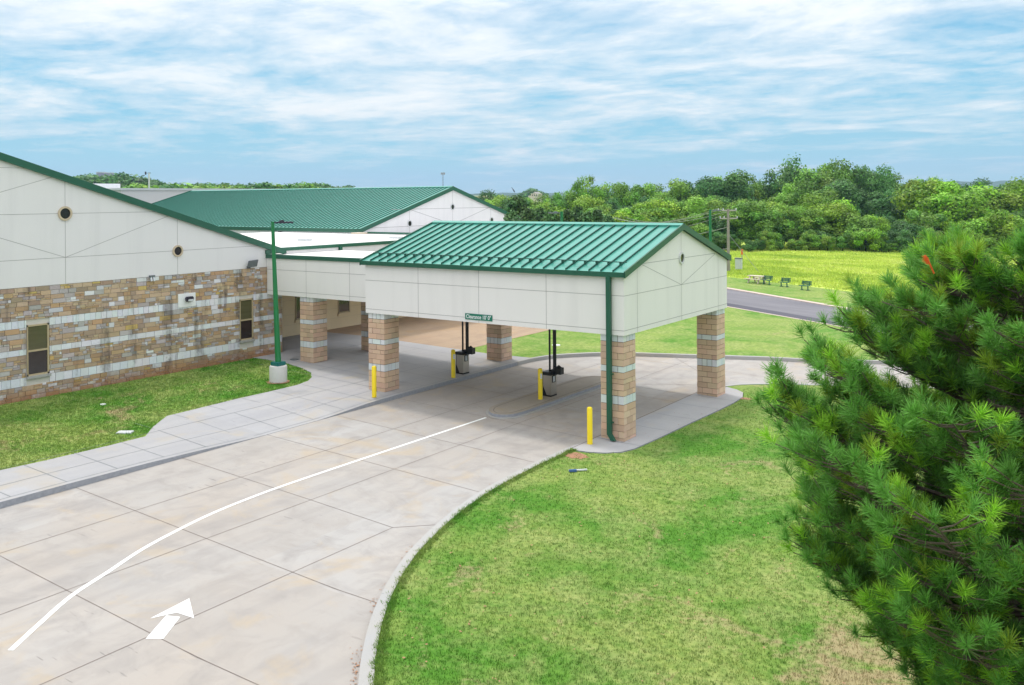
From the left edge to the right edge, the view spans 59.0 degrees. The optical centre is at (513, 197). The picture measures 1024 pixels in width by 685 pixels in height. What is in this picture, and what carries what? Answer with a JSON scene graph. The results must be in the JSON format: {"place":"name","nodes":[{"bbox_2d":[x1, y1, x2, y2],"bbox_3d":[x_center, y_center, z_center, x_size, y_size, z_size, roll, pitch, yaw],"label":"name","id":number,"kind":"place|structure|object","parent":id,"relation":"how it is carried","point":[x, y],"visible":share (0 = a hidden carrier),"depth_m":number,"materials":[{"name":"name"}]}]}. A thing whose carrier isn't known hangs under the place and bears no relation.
{"place":"outdoors","nodes":[
{"label":"outdoors","id":0,"kind":"place"},
{"bbox_2d":[0,358,311,469],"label":"lawn by stone wall","id":1,"kind":"structure","parent":0,"point":[114,412],"depth_m":29.90,"materials":[{"name":"green plant"}]},
{"bbox_2d":[269,220,292,382],"bbox_3d":[-8.757,4.020,34.022,0.660,6.350,0.948,0,0,35],"label":"street lamp","id":2,"kind":"object","parent":1,"relation":"on","point":[278,370],"visible":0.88,"depth_m":33.82,"materials":[{"name":"green metal"}]},
{"bbox_2d":[151,186,508,233],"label":"green roof hall","id":3,"kind":"structure","parent":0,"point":[360,209],"depth_m":71.12,"materials":[{"name":"paint"}]},
{"bbox_2d":[0,332,733,508],"bbox_3d":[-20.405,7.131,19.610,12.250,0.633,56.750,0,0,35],"label":"sidewalk","id":4,"kind":"structure","parent":0,"point":[265,412],"depth_m":29.63,"materials":[{"name":"concrete"}]},
{"bbox_2d":[0,152,285,404],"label":"stone gable building","id":5,"kind":"structure","parent":4,"relation":"on","point":[86,302],"depth_m":32.88,"materials":[{"name":"paint"}]},
{"bbox_2d":[26,323,50,379],"bbox_3d":[-16.157,5.198,30.752,0.122,1.810,0.820,0,0,35],"label":"window","id":6,"kind":"structure","parent":5,"relation":"in","point":[37,334],"depth_m":30.74,"materials":[{"name":"black glass"}]},
{"bbox_2d":[58,206,72,220],"bbox_3d":[-15.623,0.549,31.512,0.050,0.500,0.500,0,0,35],"label":"round window","id":7,"kind":"structure","parent":5,"relation":"in","point":[65,213],"depth_m":31.51,"materials":[{"name":"black glass"}]},
{"bbox_2d":[178,292,195,307],"bbox_3d":[-12.775,4.012,35.470,0.235,0.530,0.780,0,0,35],"label":"wall lamp","id":8,"kind":"object","parent":5,"relation":"attached to","point":[186,299],"visible":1,"depth_m":35.44,"materials":[{"name":"white metal"}]},
{"bbox_2d":[239,298,254,342],"bbox_3d":[-11.195,5.134,37.910,0.122,1.800,0.760,0,0,35],"label":"window","id":9,"kind":"structure","parent":5,"relation":"in","point":[245,305],"depth_m":37.91,"materials":[{"name":"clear glass"}]},
{"bbox_2d":[266,250,374,362],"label":"covered walkway","id":10,"kind":"structure","parent":4,"relation":"on","point":[314,281],"depth_m":37.45,"materials":[{"name":"paint"}]},
{"bbox_2d":[372,366,376,397],"bbox_3d":[-4.920,6.466,31.850,0.164,1.100,0.164,0,0,35],"label":"bollard","id":11,"kind":"object","parent":4,"relation":"on","point":[374,390],"visible":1,"depth_m":31.78,"materials":[{"name":"yellow plastic"}]},
{"bbox_2d":[455,321,474,373],"bbox_3d":[-1.941,5.575,35.980,0.680,2.835,0.450,0,0,35],"label":"teller machine","id":12,"kind":"object","parent":4,"relation":"on","point":[462,361],"visible":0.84,"depth_m":35.96,"materials":[{"name":"black metal"}]},
{"bbox_2d":[327,316,551,349],"bbox_3d":[-0.335,6.946,57.988,18.800,0.555,31.300,0,0,35],"label":"parking court","id":13,"kind":"object","parent":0,"point":[438,332],"visible":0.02,"depth_m":45.69,"materials":[{"name":"beige concrete"}]},
{"bbox_2d":[240,232,406,336],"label":"flat roof wing","id":14,"kind":"structure","parent":13,"relation":"on","point":[342,313],"depth_m":46.99,"materials":[{"name":"white paint"}]},
{"bbox_2d":[295,296,300,322],"bbox_3d":[-10.442,5.209,44.775,0.070,1.840,1.000,0,0,35],"label":"window","id":15,"kind":"structure","parent":14,"relation":"in","point":[297,299],"depth_m":44.51,"materials":[{"name":"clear glass"}]},
{"bbox_2d":[337,300,350,315],"bbox_3d":[-8.832,5.196,47.096,0.070,1.840,0.910,0,0,35],"label":"window","id":16,"kind":"structure","parent":14,"relation":"in","point":[343,305],"depth_m":47.08,"materials":[{"name":"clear glass"}]},
{"bbox_2d":[351,232,408,234],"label":"parapet block","id":17,"kind":"structure","parent":13,"relation":"on","point":[393,233],"depth_m":60.70,"materials":[{"name":"white paint"}]},
{"bbox_2d":[519,208,537,221],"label":"pine tree","id":18,"kind":"object","parent":13,"relation":"on","point":[528,214],"visible":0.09,"depth_m":65.73,"materials":[{"name":"green plant"}]},
{"bbox_2d":[542,209,559,221],"bbox_3d":[2.935,3.779,63.838,3.858,5.978,3.642,0,0,14],"label":"pine tree","id":19,"kind":"object","parent":13,"relation":"on","point":[550,217],"visible":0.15,"depth_m":63.75,"materials":[{"name":"green plant"}]},
{"bbox_2d":[558,209,575,221],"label":"pine tree","id":20,"kind":"object","parent":13,"relation":"on","point":[568,215],"visible":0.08,"depth_m":65.74,"materials":[{"name":"green plant"}]},
{"bbox_2d":[572,205,585,221],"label":"pine tree","id":21,"kind":"object","parent":13,"relation":"on","point":[579,210],"visible":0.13,"depth_m":69.75,"materials":[{"name":"green plant"}]},
{"bbox_2d":[578,210,593,221],"bbox_3d":[5.100,3.808,64.248,3.271,5.883,3.465,0,0,-29],"label":"pine tree","id":22,"kind":"object","parent":13,"relation":"on","point":[586,216],"visible":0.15,"depth_m":63.73,"materials":[{"name":"green plant"}]},
{"bbox_2d":[0,356,930,684],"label":"driveway","id":23,"kind":"structure","parent":0,"point":[290,628],"depth_m":19.87,"materials":[{"name":"concrete"}]},
{"bbox_2d":[146,599,193,638],"bbox_3d":[-6.071,7.468,16.066,0.701,0.034,1.470,0,0,20],"label":"lane arrow","id":24,"kind":"object","parent":23,"relation":"on","point":[164,626],"visible":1,"depth_m":16.06,"materials":[{"name":"paint"}]},
{"bbox_2d":[8,417,485,649],"bbox_3d":[-5.310,7.368,22.785,1.653,0.102,16.848,0,0,26],"label":"lane line","id":25,"kind":"object","parent":23,"relation":"on","point":[36,626],"visible":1,"depth_m":19.27,"materials":[{"name":"paint"}]},
{"bbox_2d":[358,448,569,684],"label":"kerb driveway","id":26,"kind":"structure","parent":23,"relation":"on","point":[368,647],"depth_m":17.01,"materials":[{"name":"concrete"}]},
{"bbox_2d":[486,387,600,418],"bbox_3d":[1.436,7.270,33.166,1.467,0.085,7.667,0,0,35],"label":"island apron","id":27,"kind":"object","parent":23,"relation":"on","point":[489,415],"visible":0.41,"depth_m":31.16,"materials":[{"name":"concrete"}]},
{"bbox_2d":[489,376,600,416],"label":"lane island","id":28,"kind":"structure","parent":27,"relation":"on","point":[532,400],"depth_m":32.25,"materials":[{"name":"grey concrete"}]},
{"bbox_2d":[538,368,542,399],"bbox_3d":[0.937,6.620,32.219,0.166,1.100,0.164,0,0,35],"label":"bollard","id":29,"kind":"object","parent":28,"relation":"on","point":[540,387],"visible":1,"depth_m":32.15,"materials":[{"name":"yellow plastic"}]},
{"bbox_2d":[542,329,563,396],"bbox_3d":[1.399,5.649,32.740,0.680,3.035,0.450,0,0,35],"label":"teller machine","id":30,"kind":"object","parent":28,"relation":"on","point":[549,376],"visible":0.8,"depth_m":32.71,"materials":[{"name":"black metal"}]},
{"bbox_2d":[568,387,742,453],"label":"canopy kerb island","id":31,"kind":"structure","parent":23,"relation":"on","point":[662,421],"depth_m":29.60,"materials":[{"name":"concrete"}]},
{"bbox_2d":[359,221,731,441],"bbox_3d":[1.250,4.295,33.322,10.850,6.825,8.451,0,0,35],"label":"drive through canopy","id":32,"kind":"object","parent":31,"relation":"on","point":[617,286],"visible":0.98,"depth_m":30.39,"materials":[{"name":"paint"}]},
{"bbox_2d":[465,313,491,320],"bbox_3d":[-1.173,3.966,30.033,1.120,0.200,0.025,0,0,35],"label":"clearance sign","id":33,"kind":"object","parent":32,"relation":"attached to","point":[470,316],"visible":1,"depth_m":30.02,"materials":[{"name":"green metal"}]},
{"bbox_2d":[587,407,592,444],"bbox_3d":[2.244,6.740,26.787,0.164,1.100,0.164,0,0,35],"label":"bollard","id":34,"kind":"object","parent":31,"relation":"on","point":[589,428],"visible":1,"depth_m":26.72,"materials":[{"name":"yellow plastic"}]},
{"bbox_2d":[517,352,884,364],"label":"curb","id":35,"kind":"structure","parent":23,"relation":"on","point":[640,354],"depth_m":40.83,"materials":[{"name":"concrete"}]},
{"bbox_2d":[0,0,1023,193],"label":"sky","id":36,"kind":"structure","parent":0,"point":[501,96],"materials":[{"name":"blue"}]},
{"bbox_2d":[366,385,934,684],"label":"foreground lawn","id":37,"kind":"structure","parent":0,"point":[542,483],"depth_m":17.28,"materials":[{"name":"green plant"}]},
{"bbox_2d":[350,409,919,684],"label":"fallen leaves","id":38,"kind":"object","parent":37,"relation":"on","point":[586,603],"visible":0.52,"depth_m":16.37,"materials":[{"name":"plant"}]},
{"bbox_2d":[749,222,1023,684],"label":"pine tree","id":39,"kind":"object","parent":37,"relation":"on","point":[939,596],"visible":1,"depth_m":7.01,"materials":[{"name":"green plant"}]},
{"bbox_2d":[475,307,895,359],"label":"lawn","id":40,"kind":"structure","parent":0,"point":[749,333],"depth_m":45.00,"materials":[{"name":"green plant"}]},
{"bbox_2d":[471,180,1022,195],"bbox_3d":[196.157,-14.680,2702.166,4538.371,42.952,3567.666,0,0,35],"label":"hills","id":41,"kind":"structure","parent":0,"point":[996,183],"depth_m":2263.64,"materials":[{"name":"green plant"}]},
{"bbox_2d":[727,289,965,329],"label":"road","id":42,"kind":"structure","parent":0,"point":[773,303],"depth_m":58.92,"materials":[{"name":"grey asphalt"}]},
{"bbox_2d":[727,303,879,331],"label":"curb","id":43,"kind":"structure","parent":42,"relation":"on","point":[772,312],"depth_m":54.93,"materials":[{"name":"concrete"}]},
{"bbox_2d":[727,287,971,325],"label":"curb","id":44,"kind":"structure","parent":42,"relation":"on","point":[812,302],"depth_m":62.41,"materials":[{"name":"grey concrete"}]},
{"bbox_2d":[723,238,1017,295],"bbox_3d":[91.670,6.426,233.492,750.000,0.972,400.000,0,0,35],"label":"meadow ground","id":45,"kind":"structure","parent":0,"point":[820,269],"depth_m":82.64,"materials":[{"name":"green plant"}]},
{"bbox_2d":[119,174,161,185],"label":"tree","id":46,"kind":"object","parent":45,"relation":"on","point":[136,179],"visible":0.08,"depth_m":309.44,"materials":[{"name":"green plant"}]},
{"bbox_2d":[92,183,246,202],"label":"gym block","id":47,"kind":"structure","parent":45,"relation":"on","point":[150,195],"depth_m":90.31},
{"bbox_2d":[477,188,506,203],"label":"tree","id":48,"kind":"object","parent":45,"relation":"on","point":[487,193],"visible":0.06,"depth_m":173.79,"materials":[{"name":"green plant"}]},
{"bbox_2d":[507,195,533,219],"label":"pine tree","id":49,"kind":"object","parent":45,"relation":"on","point":[518,204],"visible":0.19,"depth_m":77.46,"materials":[{"name":"green plant"}]},
{"bbox_2d":[529,194,552,207],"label":"tree","id":50,"kind":"object","parent":45,"relation":"on","point":[546,198],"visible":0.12,"depth_m":169.12,"materials":[{"name":"green plant"}]},
{"bbox_2d":[548,192,571,209],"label":"tree","id":51,"kind":"object","parent":45,"relation":"on","point":[557,199],"visible":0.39,"depth_m":160.79,"materials":[{"name":"green plant"}]},
{"bbox_2d":[566,174,606,210],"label":"tree","id":52,"kind":"object","parent":45,"relation":"on","point":[596,190],"visible":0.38,"depth_m":127.52,"materials":[{"name":"green plant"}]},
{"bbox_2d":[571,194,613,212],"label":"tree","id":53,"kind":"object","parent":45,"relation":"on","point":[595,202],"visible":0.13,"depth_m":119.24,"materials":[{"name":"green plant"}]},
{"bbox_2d":[591,182,620,203],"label":"tree","id":54,"kind":"object","parent":45,"relation":"on","point":[612,187],"visible":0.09,"depth_m":158.39,"materials":[{"name":"green plant"}]},
{"bbox_2d":[612,182,644,207],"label":"tree","id":55,"kind":"object","parent":45,"relation":"on","point":[625,195],"visible":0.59,"depth_m":152.30,"materials":[{"name":"green plant"}]},
{"bbox_2d":[610,208,651,222],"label":"tree","id":56,"kind":"object","parent":45,"relation":"on","point":[642,217],"visible":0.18,"depth_m":110.79,"materials":[{"name":"green plant"}]},
{"bbox_2d":[641,183,665,201],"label":"tree","id":57,"kind":"object","parent":45,"relation":"on","point":[647,192],"visible":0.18,"depth_m":158.03,"materials":[{"name":"green plant"}]},
{"bbox_2d":[632,198,680,218],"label":"tree","id":58,"kind":"object","parent":45,"relation":"on","point":[668,208],"visible":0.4,"depth_m":114.61,"materials":[{"name":"green plant"}]},
{"bbox_2d":[647,208,682,222],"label":"tree","id":59,"kind":"object","parent":45,"relation":"on","point":[654,218],"visible":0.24,"depth_m":112.05,"materials":[{"name":"green plant"}]},
{"bbox_2d":[662,178,704,201],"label":"tree","id":60,"kind":"object","parent":45,"relation":"on","point":[674,187],"visible":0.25,"depth_m":149.49,"materials":[{"name":"green plant"}]},
{"bbox_2d":[668,213,708,238],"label":"tree","id":61,"kind":"object","parent":45,"relation":"on","point":[700,228],"visible":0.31,"depth_m":111.31,"materials":[{"name":"green plant"}]},
{"bbox_2d":[677,180,710,201],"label":"tree","id":62,"kind":"object","parent":45,"relation":"on","point":[705,188],"visible":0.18,"depth_m":149.42,"materials":[{"name":"green plant"}]},
{"bbox_2d":[678,195,727,225],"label":"tree","id":63,"kind":"object","parent":45,"relation":"on","point":[694,204],"visible":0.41,"depth_m":116.65,"materials":[{"name":"green plant"}]},
{"bbox_2d":[702,214,736,241],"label":"tree","id":64,"kind":"object","parent":45,"relation":"on","point":[715,223],"visible":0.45,"depth_m":112.85,"materials":[{"name":"green plant"}]},
{"bbox_2d":[707,232,736,249],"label":"bush","id":65,"kind":"object","parent":45,"relation":"on","point":[721,243],"visible":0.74,"depth_m":109.34,"materials":[{"name":"green plant"}]},
{"bbox_2d":[718,208,737,270],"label":"utility pole","id":66,"kind":"object","parent":45,"relation":"on","point":[728,241],"visible":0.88,"depth_m":79.91,"materials":[{"name":"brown wood"}]},
{"bbox_2d":[708,169,759,203],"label":"tree","id":67,"kind":"object","parent":45,"relation":"on","point":[727,190],"visible":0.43,"depth_m":144.11,"materials":[{"name":"green plant"}]},
{"bbox_2d":[715,211,753,242],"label":"tree","id":68,"kind":"object","parent":45,"relation":"on","point":[741,230],"visible":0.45,"depth_m":112.87,"materials":[{"name":"green plant"}]},
{"bbox_2d":[732,173,764,201],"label":"tree","id":69,"kind":"object","parent":45,"relation":"on","point":[757,193],"visible":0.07,"depth_m":149.52,"materials":[{"name":"green plant"}]},
{"bbox_2d":[723,199,774,241],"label":"tree","id":70,"kind":"object","parent":45,"relation":"on","point":[754,212],"visible":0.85,"depth_m":111.40,"materials":[{"name":"green plant"}]},
{"bbox_2d":[742,239,757,251],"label":"bush","id":71,"kind":"object","parent":45,"relation":"on","point":[751,245],"visible":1,"depth_m":106.61,"materials":[{"name":"green plant"}]},
{"bbox_2d":[745,206,784,240],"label":"tree","id":72,"kind":"object","parent":45,"relation":"on","point":[774,218],"visible":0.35,"depth_m":111.78,"materials":[{"name":"green plant"}]},
{"bbox_2d":[756,227,783,250],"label":"bush","id":73,"kind":"object","parent":45,"relation":"on","point":[769,236],"visible":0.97,"depth_m":108.76,"materials":[{"name":"green plant"}]},
{"bbox_2d":[766,202,788,212],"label":"tree","id":74,"kind":"object","parent":45,"relation":"on","point":[775,206],"visible":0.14,"depth_m":132.80,"materials":[{"name":"green plant"}]},
{"bbox_2d":[766,181,803,208],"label":"tree","id":75,"kind":"object","parent":45,"relation":"on","point":[785,196],"visible":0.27,"depth_m":139.78,"materials":[{"name":"green plant"}]},
{"bbox_2d":[756,152,824,202],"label":"tree","id":76,"kind":"object","parent":45,"relation":"on","point":[790,174],"visible":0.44,"depth_m":150.28,"materials":[{"name":"green plant"}]},
{"bbox_2d":[772,205,816,242],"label":"tree","id":77,"kind":"object","parent":45,"relation":"on","point":[792,232],"visible":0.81,"depth_m":111.69,"materials":[{"name":"green plant"}]},
{"bbox_2d":[786,239,802,250],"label":"bush","id":78,"kind":"object","parent":45,"relation":"on","point":[793,245],"visible":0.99,"depth_m":108.33,"materials":[{"name":"green plant"}]},
{"bbox_2d":[798,229,821,250],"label":"bush","id":79,"kind":"object","parent":45,"relation":"on","point":[811,236],"visible":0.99,"depth_m":108.19,"materials":[{"name":"green plant"}]},
{"bbox_2d":[789,207,833,247],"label":"tree","id":80,"kind":"object","parent":45,"relation":"on","point":[814,217],"visible":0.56,"depth_m":111.81,"materials":[{"name":"green plant"}]},
{"bbox_2d":[790,177,844,207],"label":"tree","id":81,"kind":"object","parent":45,"relation":"on","point":[830,196],"visible":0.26,"depth_m":133.84,"materials":[{"name":"green plant"}]},
{"bbox_2d":[792,156,855,192],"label":"tree","id":82,"kind":"object","parent":45,"relation":"on","point":[822,181],"visible":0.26,"depth_m":144.05,"materials":[{"name":"green plant"}]},
{"bbox_2d":[818,234,835,250],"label":"bush","id":83,"kind":"object","parent":45,"relation":"on","point":[830,245],"visible":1,"depth_m":107.34,"materials":[{"name":"green plant"}]},
{"bbox_2d":[797,193,860,230],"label":"tree","id":84,"kind":"object","parent":45,"relation":"on","point":[830,211],"visible":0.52,"depth_m":114.57,"materials":[{"name":"green plant"}]},
{"bbox_2d":[811,178,864,217],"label":"tree","id":85,"kind":"object","parent":45,"relation":"on","point":[844,188],"visible":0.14,"depth_m":134.24,"materials":[{"name":"green plant"}]},
{"bbox_2d":[833,233,853,250],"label":"bush","id":86,"kind":"object","parent":45,"relation":"on","point":[843,239],"visible":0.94,"depth_m":108.12,"materials":[{"name":"green plant"}]},
{"bbox_2d":[826,212,878,247],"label":"tree","id":87,"kind":"object","parent":45,"relation":"on","point":[858,223],"visible":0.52,"depth_m":111.24,"materials":[{"name":"green plant"}]},
{"bbox_2d":[853,188,875,214],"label":"tree","id":88,"kind":"object","parent":45,"relation":"on","point":[862,194],"visible":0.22,"depth_m":140.03,"materials":[{"name":"green plant"}]},
{"bbox_2d":[850,228,887,250],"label":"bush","id":89,"kind":"object","parent":45,"relation":"on","point":[858,236],"visible":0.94,"depth_m":107.01,"materials":[{"name":"green plant"}]},
{"bbox_2d":[859,189,884,216],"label":"tree","id":90,"kind":"object","parent":45,"relation":"on","point":[876,194],"visible":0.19,"depth_m":139.42,"materials":[{"name":"green plant"}]},
{"bbox_2d":[850,162,895,200],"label":"tree","id":91,"kind":"object","parent":45,"relation":"on","point":[866,181],"visible":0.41,"depth_m":142.75,"materials":[{"name":"green plant"}]},
{"bbox_2d":[864,214,890,240],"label":"tree","id":92,"kind":"object","parent":45,"relation":"on","point":[881,225],"visible":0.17,"depth_m":112.15,"materials":[{"name":"green plant"}]},
{"bbox_2d":[865,188,910,223],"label":"tree","id":93,"kind":"object","parent":45,"relation":"on","point":[878,207],"visible":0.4,"depth_m":134.21,"materials":[{"name":"green plant"}]},
{"bbox_2d":[884,229,915,252],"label":"bush","id":94,"kind":"object","parent":45,"relation":"on","point":[902,239],"visible":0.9,"depth_m":107.50,"materials":[{"name":"green plant"}]},
{"bbox_2d":[887,220,922,240],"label":"tree","id":95,"kind":"object","parent":45,"relation":"on","point":[901,225],"visible":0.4,"depth_m":114.01,"materials":[{"name":"green plant"}]},
{"bbox_2d":[886,172,923,192],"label":"tree","id":96,"kind":"object","parent":45,"relation":"on","point":[895,185],"visible":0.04,"depth_m":162.47,"materials":[{"name":"green plant"}]},
{"bbox_2d":[886,178,957,225],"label":"tree","id":97,"kind":"object","parent":45,"relation":"on","point":[922,190],"visible":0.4,"depth_m":125.48,"materials":[{"name":"green plant"}]},
{"bbox_2d":[898,209,947,242],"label":"tree","id":98,"kind":"object","parent":45,"relation":"on","point":[926,221],"visible":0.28,"depth_m":116.28,"materials":[{"name":"green plant"}]},
{"bbox_2d":[932,213,959,232],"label":"tree","id":99,"kind":"object","parent":45,"relation":"on","point":[947,223],"visible":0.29,"depth_m":116.40,"materials":[{"name":"green plant"}]},
{"bbox_2d":[912,179,1010,224],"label":"tree","id":100,"kind":"object","parent":45,"relation":"on","point":[953,207],"visible":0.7,"depth_m":120.65,"materials":[{"name":"green plant"}]},
{"bbox_2d":[984,237,1000,252],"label":"bush","id":101,"kind":"object","parent":45,"relation":"on","point":[991,240],"visible":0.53,"depth_m":108.25,"materials":[{"name":"green plant"}]},
{"bbox_2d":[965,209,1023,241],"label":"tree","id":102,"kind":"object","parent":45,"relation":"on","point":[990,226],"visible":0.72,"depth_m":110.49,"materials":[{"name":"green plant"}]},
{"bbox_2d":[966,176,1023,216],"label":"tree","id":103,"kind":"object","parent":45,"relation":"on","point":[1014,200],"visible":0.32,"depth_m":122.67,"materials":[{"name":"green plant"}]},
{"bbox_2d":[727,277,1022,323],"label":"lawn roadside","id":104,"kind":"structure","parent":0,"point":[813,294],"depth_m":66.74,"materials":[{"name":"green plant"}]},
{"label":"ground","id":105,"kind":"structure","parent":0,"visible":0},
{"bbox_2d":[96,174,118,183],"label":"tree","id":106,"kind":"object","parent":105,"relation":"on","point":[108,179],"visible":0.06,"depth_m":326.00,"materials":[{"name":"green plant"}]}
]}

